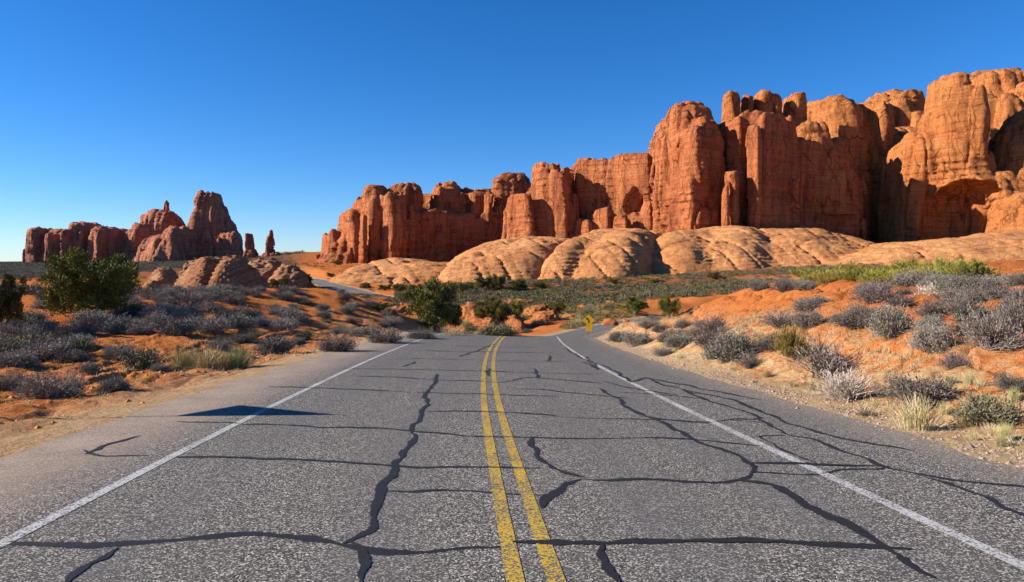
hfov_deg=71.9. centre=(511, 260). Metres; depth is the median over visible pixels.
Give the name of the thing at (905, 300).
twiggy bush
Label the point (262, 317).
sagebrush
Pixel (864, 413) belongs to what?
green bush
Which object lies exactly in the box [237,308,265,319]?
sagebrush
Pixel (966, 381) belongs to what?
dry grass clump
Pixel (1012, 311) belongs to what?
twiggy bush
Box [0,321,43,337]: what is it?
sagebrush
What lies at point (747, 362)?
twiggy bush
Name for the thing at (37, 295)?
sagebrush
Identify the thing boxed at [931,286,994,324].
sagebrush
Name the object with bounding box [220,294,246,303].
sagebrush
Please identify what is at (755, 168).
sandstone fin
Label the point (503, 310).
juniper tree
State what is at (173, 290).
sagebrush
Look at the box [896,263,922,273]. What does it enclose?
rabbitbrush
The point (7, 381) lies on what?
sagebrush
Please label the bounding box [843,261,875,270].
rabbitbrush
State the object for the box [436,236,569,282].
slickrock dome
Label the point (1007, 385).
sagebrush
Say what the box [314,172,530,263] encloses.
sandstone wall
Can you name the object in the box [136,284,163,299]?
twiggy bush
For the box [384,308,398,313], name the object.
sagebrush
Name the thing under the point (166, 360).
dry grass
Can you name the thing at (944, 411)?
grass clump
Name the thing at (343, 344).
sagebrush
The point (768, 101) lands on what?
rock tower
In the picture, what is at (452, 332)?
dry grass clump
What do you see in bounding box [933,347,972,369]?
twiggy bush
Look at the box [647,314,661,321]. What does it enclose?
sagebrush
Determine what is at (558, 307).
juniper tree
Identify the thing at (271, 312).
sagebrush
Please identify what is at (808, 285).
sagebrush
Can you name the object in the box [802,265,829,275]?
rabbitbrush
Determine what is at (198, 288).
sagebrush
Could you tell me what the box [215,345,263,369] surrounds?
grass clump
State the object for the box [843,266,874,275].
rabbitbrush
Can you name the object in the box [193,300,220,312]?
twiggy bush
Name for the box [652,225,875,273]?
slickrock dome
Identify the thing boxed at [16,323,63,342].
sagebrush
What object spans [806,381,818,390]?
dry grass clump
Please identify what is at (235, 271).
layered outcrop
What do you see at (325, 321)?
green bush
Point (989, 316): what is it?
sagebrush
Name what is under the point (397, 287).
juniper tree
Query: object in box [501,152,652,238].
sandstone buttress
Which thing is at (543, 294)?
scrub
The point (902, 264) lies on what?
rabbitbrush
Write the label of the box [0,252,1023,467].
ground
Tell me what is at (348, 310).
sagebrush
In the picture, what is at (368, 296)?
scrub
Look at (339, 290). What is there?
sagebrush
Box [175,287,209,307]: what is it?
twiggy bush
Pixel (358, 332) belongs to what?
sagebrush
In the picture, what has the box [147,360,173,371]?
sagebrush
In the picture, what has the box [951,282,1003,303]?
sagebrush
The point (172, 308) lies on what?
sagebrush
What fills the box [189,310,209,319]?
twiggy bush
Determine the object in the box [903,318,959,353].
sagebrush
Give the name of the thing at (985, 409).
green bush
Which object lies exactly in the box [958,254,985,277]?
shrub
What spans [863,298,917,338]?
sagebrush
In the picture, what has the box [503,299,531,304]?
rock ledge
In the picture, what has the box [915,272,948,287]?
sagebrush
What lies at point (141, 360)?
green bush
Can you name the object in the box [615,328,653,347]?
sagebrush
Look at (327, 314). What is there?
sagebrush
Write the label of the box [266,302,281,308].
twiggy bush
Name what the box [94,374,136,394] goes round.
sagebrush
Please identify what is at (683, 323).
sagebrush
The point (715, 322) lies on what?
twiggy bush
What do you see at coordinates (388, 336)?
sagebrush
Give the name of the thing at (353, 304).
sagebrush
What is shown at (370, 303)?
twiggy bush
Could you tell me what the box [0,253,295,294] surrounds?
scrub
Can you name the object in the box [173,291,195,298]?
sagebrush
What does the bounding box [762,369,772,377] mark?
grass clump
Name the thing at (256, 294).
twiggy bush
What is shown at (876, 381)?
dry grass clump
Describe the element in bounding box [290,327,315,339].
green bush
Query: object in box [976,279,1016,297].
sagebrush
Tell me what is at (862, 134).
sandstone dome
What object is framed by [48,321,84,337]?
sagebrush
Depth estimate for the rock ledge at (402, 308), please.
119.26 m
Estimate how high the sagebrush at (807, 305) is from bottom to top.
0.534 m
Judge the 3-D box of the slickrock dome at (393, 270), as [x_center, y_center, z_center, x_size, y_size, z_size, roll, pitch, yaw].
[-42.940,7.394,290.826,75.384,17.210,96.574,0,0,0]
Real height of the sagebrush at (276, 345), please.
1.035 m
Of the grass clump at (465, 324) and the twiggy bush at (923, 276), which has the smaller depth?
the twiggy bush at (923, 276)
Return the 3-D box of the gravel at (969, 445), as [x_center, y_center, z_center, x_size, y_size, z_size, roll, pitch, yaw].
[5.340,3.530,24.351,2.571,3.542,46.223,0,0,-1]
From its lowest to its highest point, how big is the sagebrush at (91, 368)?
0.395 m
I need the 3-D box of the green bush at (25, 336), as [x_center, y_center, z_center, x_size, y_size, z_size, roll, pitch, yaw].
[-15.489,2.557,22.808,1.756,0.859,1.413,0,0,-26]
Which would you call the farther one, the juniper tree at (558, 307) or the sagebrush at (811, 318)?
the juniper tree at (558, 307)
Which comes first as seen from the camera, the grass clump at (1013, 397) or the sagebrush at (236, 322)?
the grass clump at (1013, 397)
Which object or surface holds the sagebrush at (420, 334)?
on the ground at (42, 413)
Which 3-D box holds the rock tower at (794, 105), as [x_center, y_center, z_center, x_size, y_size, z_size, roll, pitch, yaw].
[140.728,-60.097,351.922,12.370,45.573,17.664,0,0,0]
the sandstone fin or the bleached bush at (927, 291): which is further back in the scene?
the sandstone fin
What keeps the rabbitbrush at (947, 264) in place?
on the ground at (42, 413)
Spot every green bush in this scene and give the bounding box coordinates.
[0,332,30,356]
[3,311,38,328]
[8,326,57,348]
[20,315,56,327]
[65,335,101,352]
[116,341,177,369]
[211,336,233,344]
[247,330,263,337]
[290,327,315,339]
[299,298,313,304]
[322,319,332,322]
[463,324,477,332]
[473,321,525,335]
[521,328,532,332]
[530,318,546,325]
[603,303,616,308]
[854,409,880,416]
[942,388,1023,429]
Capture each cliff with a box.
[865,67,1023,128]
[876,72,1023,242]
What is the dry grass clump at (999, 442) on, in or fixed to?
on the ground at (42, 413)
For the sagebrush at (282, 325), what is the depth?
34.54 m
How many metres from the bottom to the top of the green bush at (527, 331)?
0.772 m
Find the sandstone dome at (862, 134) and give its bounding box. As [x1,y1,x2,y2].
[807,94,894,242]
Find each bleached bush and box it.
[801,361,884,403]
[912,280,946,295]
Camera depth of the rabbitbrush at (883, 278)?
23.60 m
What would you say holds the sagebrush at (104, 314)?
on the ground at (42, 413)
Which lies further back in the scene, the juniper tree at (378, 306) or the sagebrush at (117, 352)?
the juniper tree at (378, 306)
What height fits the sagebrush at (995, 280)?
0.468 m
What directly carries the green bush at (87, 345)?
on the ground at (42, 413)
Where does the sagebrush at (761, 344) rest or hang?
on the ground at (42, 413)
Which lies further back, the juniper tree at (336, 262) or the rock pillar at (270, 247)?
the rock pillar at (270, 247)
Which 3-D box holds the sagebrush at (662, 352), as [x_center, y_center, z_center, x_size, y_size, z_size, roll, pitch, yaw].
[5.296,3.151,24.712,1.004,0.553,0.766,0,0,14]
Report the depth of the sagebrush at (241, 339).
28.48 m
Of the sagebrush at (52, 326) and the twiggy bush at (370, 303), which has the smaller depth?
the sagebrush at (52, 326)
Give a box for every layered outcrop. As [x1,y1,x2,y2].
[142,256,219,289]
[178,254,313,287]
[199,256,269,288]
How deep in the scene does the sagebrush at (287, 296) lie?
46.20 m
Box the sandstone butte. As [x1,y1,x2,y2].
[22,190,243,262]
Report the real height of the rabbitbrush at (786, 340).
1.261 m
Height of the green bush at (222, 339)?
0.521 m
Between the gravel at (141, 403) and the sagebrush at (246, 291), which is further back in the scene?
the sagebrush at (246, 291)
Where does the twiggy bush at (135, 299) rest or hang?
on the ground at (42, 413)
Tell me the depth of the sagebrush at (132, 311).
33.75 m
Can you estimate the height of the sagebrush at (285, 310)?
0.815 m
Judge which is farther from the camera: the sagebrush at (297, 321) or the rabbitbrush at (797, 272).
the sagebrush at (297, 321)
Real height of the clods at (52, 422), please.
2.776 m
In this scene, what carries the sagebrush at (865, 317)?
on the ground at (42, 413)
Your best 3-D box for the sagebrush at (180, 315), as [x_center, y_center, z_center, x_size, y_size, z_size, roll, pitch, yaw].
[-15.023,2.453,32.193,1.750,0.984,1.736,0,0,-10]
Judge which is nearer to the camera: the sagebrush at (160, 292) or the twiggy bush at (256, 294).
the sagebrush at (160, 292)
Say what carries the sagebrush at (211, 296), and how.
on the ground at (42, 413)
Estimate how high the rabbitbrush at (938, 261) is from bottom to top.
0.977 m
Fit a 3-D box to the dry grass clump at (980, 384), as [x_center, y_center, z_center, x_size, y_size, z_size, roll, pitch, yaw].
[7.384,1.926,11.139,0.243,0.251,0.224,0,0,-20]
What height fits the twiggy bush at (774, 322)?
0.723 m
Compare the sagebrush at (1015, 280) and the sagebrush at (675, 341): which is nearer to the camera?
the sagebrush at (1015, 280)
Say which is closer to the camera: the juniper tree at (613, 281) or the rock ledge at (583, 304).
the rock ledge at (583, 304)
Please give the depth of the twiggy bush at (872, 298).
19.56 m
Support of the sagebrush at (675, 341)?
on the ground at (42, 413)
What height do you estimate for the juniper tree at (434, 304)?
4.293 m
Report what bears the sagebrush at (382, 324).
on the ground at (42, 413)
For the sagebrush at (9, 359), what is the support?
on the ground at (42, 413)
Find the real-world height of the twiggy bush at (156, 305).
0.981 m
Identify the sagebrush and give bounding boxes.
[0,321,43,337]
[0,344,44,368]
[0,367,34,390]
[5,362,96,400]
[14,308,51,322]
[14,335,81,360]
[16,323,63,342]
[22,316,65,335]
[27,295,44,308]
[29,290,44,300]
[29,301,48,308]
[39,336,76,346]
[47,347,95,363]
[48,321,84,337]
[59,332,103,345]
[63,309,113,330]
[76,359,104,374]
[89,309,115,319]
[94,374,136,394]
[95,336,138,360]
[100,313,142,334]
[104,303,144,317]
[118,300,145,309]
[120,318,158,334]
[137,303,171,317]
[140,311,173,328]
[146,288,171,297]
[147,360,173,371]
[149,311,208,336]
[150,287,179,295]
[155,295,182,304]
[157,301,176,310]
[160,304,195,314]
[168,305,200,321]
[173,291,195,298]
[187,284,217,293]
[187,313,210,325]
[194,291,211,300]
[194,310,232,333]
[201,337,233,350]
[202,287,231,296]
[203,292,220,300]
[209,308,235,318]
[213,283,234,291]
[215,289,251,301]
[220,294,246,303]
[221,312,261,329]
[229,332,252,343]
[231,285,250,291]
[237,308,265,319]
[238,285,262,295]
[250,333,297,355]
[252,312,268,321]
[256,318,277,327]
[265,312,302,331]
[267,305,284,314]
[272,304,310,322]
[273,291,297,300]
[273,308,304,316]
[279,316,301,325]
[293,335,305,342]
[294,296,307,300]
[314,302,330,311]
[314,309,333,318]
[314,332,359,351]
[336,288,345,293]
[338,305,357,313]
[343,302,359,309]
[347,327,364,336]
[359,325,380,334]
[367,323,404,343]
[378,322,389,327]
[380,315,404,325]
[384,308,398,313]
[404,327,441,338]
[413,318,424,323]
[604,329,635,341]
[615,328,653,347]
[635,318,662,328]
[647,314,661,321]
[650,321,670,331]
[651,346,674,355]
[654,324,684,342]
[662,327,693,348]
[670,318,692,328]
[688,325,723,350]
[700,325,761,362]
[745,277,772,289]
[750,327,780,351]
[773,276,798,288]
[789,278,810,287]
[789,291,837,303]
[789,297,823,312]
[789,308,832,327]
[791,277,818,289]
[828,301,881,328]
[852,281,881,293]
[853,307,906,326]
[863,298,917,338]
[869,360,962,412]
[884,268,923,286]
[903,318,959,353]
[910,314,949,330]
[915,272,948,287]
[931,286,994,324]
[932,272,990,293]
[935,282,980,302]
[944,272,984,281]
[950,301,1023,350]
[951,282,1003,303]
[975,304,1015,327]
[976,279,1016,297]
[979,273,1009,286]
[986,296,1023,312]
[990,369,1023,391]
[1001,270,1023,285]
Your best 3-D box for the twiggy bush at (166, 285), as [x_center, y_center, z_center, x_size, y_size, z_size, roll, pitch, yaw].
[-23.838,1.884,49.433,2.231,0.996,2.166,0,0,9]
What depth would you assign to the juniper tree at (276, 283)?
51.44 m
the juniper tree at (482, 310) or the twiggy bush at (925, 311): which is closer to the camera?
the twiggy bush at (925, 311)
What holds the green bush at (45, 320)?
on the ground at (42, 413)
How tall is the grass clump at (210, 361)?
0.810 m
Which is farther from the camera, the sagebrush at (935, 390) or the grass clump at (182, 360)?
the grass clump at (182, 360)
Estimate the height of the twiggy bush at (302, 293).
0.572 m
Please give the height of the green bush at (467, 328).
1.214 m
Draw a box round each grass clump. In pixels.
[161,348,202,368]
[188,345,234,369]
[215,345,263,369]
[437,326,466,335]
[460,319,471,326]
[570,317,583,324]
[673,353,684,359]
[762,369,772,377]
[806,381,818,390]
[870,377,883,392]
[887,392,948,430]
[937,400,952,414]
[944,373,959,383]
[957,370,978,385]
[965,430,981,440]
[973,375,988,389]
[980,422,1000,435]
[991,432,1008,446]
[994,421,1016,440]
[1005,386,1022,403]
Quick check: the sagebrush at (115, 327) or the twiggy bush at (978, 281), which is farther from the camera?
the sagebrush at (115, 327)
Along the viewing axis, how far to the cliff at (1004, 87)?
409.57 m
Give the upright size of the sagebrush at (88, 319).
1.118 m
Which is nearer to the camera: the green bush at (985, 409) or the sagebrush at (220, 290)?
the green bush at (985, 409)
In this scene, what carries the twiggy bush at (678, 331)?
on the ground at (42, 413)
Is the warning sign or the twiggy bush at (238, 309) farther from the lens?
the warning sign
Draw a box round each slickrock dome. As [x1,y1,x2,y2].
[328,257,446,283]
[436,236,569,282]
[538,228,661,278]
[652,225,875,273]
[817,230,1023,265]
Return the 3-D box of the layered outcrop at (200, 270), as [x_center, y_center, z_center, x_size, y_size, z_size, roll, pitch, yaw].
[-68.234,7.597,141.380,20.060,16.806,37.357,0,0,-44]
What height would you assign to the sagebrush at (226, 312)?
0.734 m
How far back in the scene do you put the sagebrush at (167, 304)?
36.96 m
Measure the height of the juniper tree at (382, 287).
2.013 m
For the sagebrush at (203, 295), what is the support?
on the ground at (42, 413)
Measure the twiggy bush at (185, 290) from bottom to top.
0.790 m
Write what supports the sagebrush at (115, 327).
on the ground at (42, 413)
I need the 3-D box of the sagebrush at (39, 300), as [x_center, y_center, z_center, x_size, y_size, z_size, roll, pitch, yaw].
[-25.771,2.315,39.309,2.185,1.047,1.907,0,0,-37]
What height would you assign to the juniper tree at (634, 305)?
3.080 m
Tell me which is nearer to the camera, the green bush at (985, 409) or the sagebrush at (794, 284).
the green bush at (985, 409)
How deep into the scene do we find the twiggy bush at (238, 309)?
38.48 m
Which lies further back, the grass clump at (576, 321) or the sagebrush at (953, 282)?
the grass clump at (576, 321)
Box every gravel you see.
[1,335,365,451]
[589,332,1023,468]
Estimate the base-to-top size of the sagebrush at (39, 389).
0.810 m
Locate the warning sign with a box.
[583,315,593,336]
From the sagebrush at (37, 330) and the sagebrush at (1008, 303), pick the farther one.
the sagebrush at (37, 330)
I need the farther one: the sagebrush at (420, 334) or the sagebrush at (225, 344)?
the sagebrush at (420, 334)
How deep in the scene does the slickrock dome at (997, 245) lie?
217.07 m
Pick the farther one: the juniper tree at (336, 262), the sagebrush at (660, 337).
the juniper tree at (336, 262)
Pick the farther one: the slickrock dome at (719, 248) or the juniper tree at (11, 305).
the slickrock dome at (719, 248)
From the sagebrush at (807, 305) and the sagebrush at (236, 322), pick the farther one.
the sagebrush at (236, 322)
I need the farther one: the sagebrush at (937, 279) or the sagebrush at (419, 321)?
the sagebrush at (419, 321)
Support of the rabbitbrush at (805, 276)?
on the ground at (42, 413)
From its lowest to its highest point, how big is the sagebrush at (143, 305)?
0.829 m
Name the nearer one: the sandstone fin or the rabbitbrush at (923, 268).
the rabbitbrush at (923, 268)
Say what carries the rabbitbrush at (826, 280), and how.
on the ground at (42, 413)
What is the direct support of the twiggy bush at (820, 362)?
on the ground at (42, 413)
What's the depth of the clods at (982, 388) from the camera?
19.58 m
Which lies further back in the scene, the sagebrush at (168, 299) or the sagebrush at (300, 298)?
the sagebrush at (300, 298)
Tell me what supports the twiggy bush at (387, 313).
on the ground at (42, 413)
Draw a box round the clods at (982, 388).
[630,260,1023,422]
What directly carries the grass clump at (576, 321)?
on the ground at (42, 413)
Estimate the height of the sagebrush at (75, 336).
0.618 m
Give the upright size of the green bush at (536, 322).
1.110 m
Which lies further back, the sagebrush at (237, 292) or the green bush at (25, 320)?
the sagebrush at (237, 292)
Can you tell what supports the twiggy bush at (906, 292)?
on the ground at (42, 413)
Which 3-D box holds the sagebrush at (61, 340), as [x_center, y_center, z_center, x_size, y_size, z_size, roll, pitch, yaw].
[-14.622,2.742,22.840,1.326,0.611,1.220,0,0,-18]
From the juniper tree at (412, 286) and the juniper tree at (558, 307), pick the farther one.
the juniper tree at (412, 286)
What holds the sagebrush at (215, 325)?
on the ground at (42, 413)
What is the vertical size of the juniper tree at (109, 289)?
3.649 m
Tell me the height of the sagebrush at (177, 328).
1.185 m
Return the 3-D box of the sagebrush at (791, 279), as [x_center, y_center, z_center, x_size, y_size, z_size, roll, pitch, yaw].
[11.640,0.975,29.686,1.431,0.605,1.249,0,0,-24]
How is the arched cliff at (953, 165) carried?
on the ground at (42, 413)
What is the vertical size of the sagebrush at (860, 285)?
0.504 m
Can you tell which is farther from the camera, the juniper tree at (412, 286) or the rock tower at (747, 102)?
the rock tower at (747, 102)
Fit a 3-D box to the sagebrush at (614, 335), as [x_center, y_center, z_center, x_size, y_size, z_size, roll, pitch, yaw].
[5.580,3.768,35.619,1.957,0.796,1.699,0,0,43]
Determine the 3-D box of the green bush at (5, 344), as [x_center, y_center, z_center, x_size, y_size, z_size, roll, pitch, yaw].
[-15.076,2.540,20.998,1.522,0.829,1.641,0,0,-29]
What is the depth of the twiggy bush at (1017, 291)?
15.43 m
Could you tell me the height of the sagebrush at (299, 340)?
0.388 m
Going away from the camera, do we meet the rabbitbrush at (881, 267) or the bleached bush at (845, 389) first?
the bleached bush at (845, 389)
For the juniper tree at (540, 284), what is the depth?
190.18 m
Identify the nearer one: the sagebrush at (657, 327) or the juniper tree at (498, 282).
the sagebrush at (657, 327)
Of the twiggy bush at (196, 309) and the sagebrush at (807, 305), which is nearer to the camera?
the sagebrush at (807, 305)
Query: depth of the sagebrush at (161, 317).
29.98 m
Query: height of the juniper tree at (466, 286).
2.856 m
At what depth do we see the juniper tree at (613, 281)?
204.50 m
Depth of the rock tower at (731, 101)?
338.85 m
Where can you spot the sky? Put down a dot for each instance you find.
(112, 111)
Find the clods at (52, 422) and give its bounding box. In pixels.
[0,296,409,431]
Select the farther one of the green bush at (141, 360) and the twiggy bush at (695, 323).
the twiggy bush at (695, 323)
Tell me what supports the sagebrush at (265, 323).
on the ground at (42, 413)
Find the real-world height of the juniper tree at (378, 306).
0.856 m
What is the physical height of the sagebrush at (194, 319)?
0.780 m
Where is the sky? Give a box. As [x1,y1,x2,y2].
[0,0,1023,261]
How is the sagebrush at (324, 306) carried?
on the ground at (42, 413)
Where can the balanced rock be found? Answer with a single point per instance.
(166, 206)
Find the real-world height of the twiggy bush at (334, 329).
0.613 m
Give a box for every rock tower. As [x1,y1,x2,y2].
[721,90,740,122]
[740,94,753,112]
[753,89,782,114]
[782,92,806,126]
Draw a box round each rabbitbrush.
[771,315,809,357]
[786,264,820,277]
[795,273,815,281]
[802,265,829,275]
[807,264,846,279]
[815,272,840,283]
[829,262,879,279]
[831,259,866,270]
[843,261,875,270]
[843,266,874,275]
[854,268,896,281]
[867,271,894,284]
[869,267,896,273]
[871,261,901,272]
[887,257,930,270]
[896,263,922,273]
[906,263,938,275]
[913,252,969,268]
[915,263,967,278]
[924,257,967,269]
[938,256,1013,279]
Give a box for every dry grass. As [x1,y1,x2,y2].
[1,308,375,415]
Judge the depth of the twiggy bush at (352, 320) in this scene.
42.64 m
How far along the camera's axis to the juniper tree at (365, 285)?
211.18 m
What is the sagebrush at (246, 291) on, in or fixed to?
on the ground at (42, 413)
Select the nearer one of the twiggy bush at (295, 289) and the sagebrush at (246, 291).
the sagebrush at (246, 291)
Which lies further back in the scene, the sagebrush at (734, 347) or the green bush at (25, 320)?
the green bush at (25, 320)
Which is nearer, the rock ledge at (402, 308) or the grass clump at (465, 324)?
the grass clump at (465, 324)
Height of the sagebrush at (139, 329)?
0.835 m
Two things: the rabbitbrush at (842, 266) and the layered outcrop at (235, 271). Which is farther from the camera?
the layered outcrop at (235, 271)
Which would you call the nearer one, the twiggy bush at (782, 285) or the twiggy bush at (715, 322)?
the twiggy bush at (715, 322)
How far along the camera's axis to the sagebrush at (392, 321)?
45.78 m
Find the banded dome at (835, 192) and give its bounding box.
[796,120,853,214]
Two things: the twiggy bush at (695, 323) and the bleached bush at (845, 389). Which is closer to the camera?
the bleached bush at (845, 389)
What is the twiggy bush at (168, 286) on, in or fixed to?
on the ground at (42, 413)
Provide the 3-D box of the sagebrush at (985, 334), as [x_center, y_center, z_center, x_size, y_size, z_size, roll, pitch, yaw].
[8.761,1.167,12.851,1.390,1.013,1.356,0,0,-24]
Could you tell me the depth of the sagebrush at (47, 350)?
21.02 m
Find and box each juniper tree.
[0,272,27,326]
[36,245,143,317]
[267,276,289,288]
[332,259,342,264]
[359,282,370,288]
[371,301,387,311]
[377,284,391,290]
[392,282,405,291]
[398,276,463,330]
[408,283,421,289]
[458,282,473,291]
[473,296,501,317]
[474,277,490,288]
[487,271,506,289]
[494,296,525,318]
[508,279,527,288]
[532,281,550,287]
[547,298,566,313]
[608,277,617,283]
[616,296,648,314]
[646,277,659,282]
[657,292,680,317]
[706,271,719,278]
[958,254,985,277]
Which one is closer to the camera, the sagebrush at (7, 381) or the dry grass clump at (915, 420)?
the dry grass clump at (915, 420)
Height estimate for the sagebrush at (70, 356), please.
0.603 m
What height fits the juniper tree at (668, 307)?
1.375 m
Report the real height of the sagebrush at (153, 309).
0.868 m
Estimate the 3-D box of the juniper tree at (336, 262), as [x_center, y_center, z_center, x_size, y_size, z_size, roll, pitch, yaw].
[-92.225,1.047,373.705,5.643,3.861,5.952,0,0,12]
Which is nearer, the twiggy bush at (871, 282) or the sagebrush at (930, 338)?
the sagebrush at (930, 338)
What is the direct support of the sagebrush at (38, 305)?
on the ground at (42, 413)
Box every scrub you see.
[0,250,304,275]
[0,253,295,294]
[274,262,446,315]
[391,263,882,306]
[439,298,636,333]
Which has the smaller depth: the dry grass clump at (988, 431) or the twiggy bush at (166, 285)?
the dry grass clump at (988, 431)
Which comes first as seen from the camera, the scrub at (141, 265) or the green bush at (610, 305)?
the green bush at (610, 305)
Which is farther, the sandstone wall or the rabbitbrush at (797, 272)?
the sandstone wall
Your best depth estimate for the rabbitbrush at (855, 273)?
26.06 m
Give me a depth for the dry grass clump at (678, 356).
22.55 m
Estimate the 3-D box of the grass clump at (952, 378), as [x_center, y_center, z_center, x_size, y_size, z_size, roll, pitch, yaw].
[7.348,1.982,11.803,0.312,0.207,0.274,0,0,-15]
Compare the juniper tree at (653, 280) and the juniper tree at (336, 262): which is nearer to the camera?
the juniper tree at (653, 280)
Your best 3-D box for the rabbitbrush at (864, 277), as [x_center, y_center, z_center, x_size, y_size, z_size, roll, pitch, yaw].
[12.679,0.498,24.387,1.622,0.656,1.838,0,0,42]
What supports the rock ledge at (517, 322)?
on the ground at (42, 413)
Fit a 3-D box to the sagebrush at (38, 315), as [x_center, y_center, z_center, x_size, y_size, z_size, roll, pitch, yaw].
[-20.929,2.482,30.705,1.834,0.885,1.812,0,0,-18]
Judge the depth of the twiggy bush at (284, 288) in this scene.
48.85 m
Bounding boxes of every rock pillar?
[243,233,258,256]
[261,230,280,256]
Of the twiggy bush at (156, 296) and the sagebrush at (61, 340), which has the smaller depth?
the sagebrush at (61, 340)
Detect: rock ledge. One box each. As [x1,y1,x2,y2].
[391,302,417,314]
[460,302,503,331]
[502,314,525,333]
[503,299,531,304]
[523,304,576,321]
[577,300,618,307]
[601,318,629,325]
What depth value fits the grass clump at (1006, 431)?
8.81 m
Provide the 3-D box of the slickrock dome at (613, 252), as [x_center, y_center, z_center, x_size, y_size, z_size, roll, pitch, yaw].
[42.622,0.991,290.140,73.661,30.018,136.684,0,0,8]
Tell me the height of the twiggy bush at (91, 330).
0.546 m
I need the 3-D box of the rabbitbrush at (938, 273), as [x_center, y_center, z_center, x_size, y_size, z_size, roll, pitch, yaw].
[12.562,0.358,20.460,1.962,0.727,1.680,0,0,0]
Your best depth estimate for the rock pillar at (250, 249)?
500.72 m
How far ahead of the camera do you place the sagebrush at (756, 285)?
31.11 m
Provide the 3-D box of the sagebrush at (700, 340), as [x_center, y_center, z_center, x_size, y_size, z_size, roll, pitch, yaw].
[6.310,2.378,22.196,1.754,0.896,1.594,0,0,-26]
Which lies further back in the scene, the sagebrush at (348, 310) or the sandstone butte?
the sandstone butte
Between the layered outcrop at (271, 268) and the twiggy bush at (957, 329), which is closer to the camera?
the twiggy bush at (957, 329)
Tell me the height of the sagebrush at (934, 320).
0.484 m
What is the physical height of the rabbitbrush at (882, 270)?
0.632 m
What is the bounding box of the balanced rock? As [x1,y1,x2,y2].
[163,200,168,210]
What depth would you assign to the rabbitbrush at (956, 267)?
18.86 m
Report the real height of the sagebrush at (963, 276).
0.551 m
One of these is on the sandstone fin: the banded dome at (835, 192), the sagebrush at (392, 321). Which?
the banded dome at (835, 192)
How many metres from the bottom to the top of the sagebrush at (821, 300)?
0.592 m
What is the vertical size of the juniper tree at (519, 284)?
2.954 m
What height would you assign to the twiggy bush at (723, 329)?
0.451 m
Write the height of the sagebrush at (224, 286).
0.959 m
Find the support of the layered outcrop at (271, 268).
on the ground at (42, 413)
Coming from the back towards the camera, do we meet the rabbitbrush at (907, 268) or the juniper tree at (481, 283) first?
the juniper tree at (481, 283)
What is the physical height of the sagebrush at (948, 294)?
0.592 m
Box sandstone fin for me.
[647,101,867,239]
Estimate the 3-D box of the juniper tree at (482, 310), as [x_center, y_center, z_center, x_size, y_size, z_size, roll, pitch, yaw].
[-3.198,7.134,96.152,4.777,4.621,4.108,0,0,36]
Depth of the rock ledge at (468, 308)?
99.24 m
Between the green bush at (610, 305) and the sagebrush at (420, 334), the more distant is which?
the green bush at (610, 305)
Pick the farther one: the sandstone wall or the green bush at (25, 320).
the sandstone wall
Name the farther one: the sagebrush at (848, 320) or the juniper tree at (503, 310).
the juniper tree at (503, 310)
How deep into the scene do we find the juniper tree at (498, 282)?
183.44 m
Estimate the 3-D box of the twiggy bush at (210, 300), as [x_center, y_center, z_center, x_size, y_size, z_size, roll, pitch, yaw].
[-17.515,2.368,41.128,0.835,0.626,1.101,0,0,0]
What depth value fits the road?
6.78 m
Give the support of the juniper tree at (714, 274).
on the ground at (42, 413)
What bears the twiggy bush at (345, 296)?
on the ground at (42, 413)
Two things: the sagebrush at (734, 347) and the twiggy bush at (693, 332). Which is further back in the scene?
the twiggy bush at (693, 332)
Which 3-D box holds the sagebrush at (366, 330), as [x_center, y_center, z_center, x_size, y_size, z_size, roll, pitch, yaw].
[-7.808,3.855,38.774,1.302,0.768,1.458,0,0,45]
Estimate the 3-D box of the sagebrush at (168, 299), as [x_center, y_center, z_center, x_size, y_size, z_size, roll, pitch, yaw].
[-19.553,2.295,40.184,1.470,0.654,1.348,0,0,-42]
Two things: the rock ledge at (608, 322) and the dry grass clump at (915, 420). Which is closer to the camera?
the dry grass clump at (915, 420)
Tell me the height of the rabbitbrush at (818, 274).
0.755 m
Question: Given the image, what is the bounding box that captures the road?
[0,278,1023,581]
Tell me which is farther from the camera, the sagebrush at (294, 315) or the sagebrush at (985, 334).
the sagebrush at (294, 315)
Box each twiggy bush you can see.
[75,322,104,333]
[129,292,147,303]
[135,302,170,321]
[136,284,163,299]
[142,289,175,300]
[142,301,172,309]
[158,283,178,289]
[159,282,184,290]
[166,297,210,315]
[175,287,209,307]
[177,285,195,293]
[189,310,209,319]
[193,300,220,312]
[205,297,215,303]
[227,302,249,314]
[248,291,263,297]
[266,290,276,296]
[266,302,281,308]
[274,284,293,292]
[290,286,302,292]
[296,290,307,295]
[326,326,344,333]
[336,291,354,300]
[346,315,362,323]
[362,298,377,305]
[379,308,392,315]
[662,325,690,340]
[681,323,701,337]
[688,312,729,333]
[689,319,704,326]
[714,324,731,333]
[730,349,762,368]
[753,304,795,328]
[770,275,795,291]
[778,330,863,381]
[844,278,898,302]
[862,279,893,290]
[879,289,920,306]
[891,281,923,295]
[908,290,954,319]
[912,268,936,285]
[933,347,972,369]
[946,317,968,336]
[961,274,996,290]
[983,284,1023,334]
[997,285,1023,299]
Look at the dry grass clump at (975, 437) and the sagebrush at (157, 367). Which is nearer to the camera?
the dry grass clump at (975, 437)
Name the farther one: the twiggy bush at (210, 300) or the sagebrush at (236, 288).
the sagebrush at (236, 288)
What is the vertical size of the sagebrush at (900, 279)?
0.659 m
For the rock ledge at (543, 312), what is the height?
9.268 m
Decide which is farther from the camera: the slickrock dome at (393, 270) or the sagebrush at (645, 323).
the slickrock dome at (393, 270)

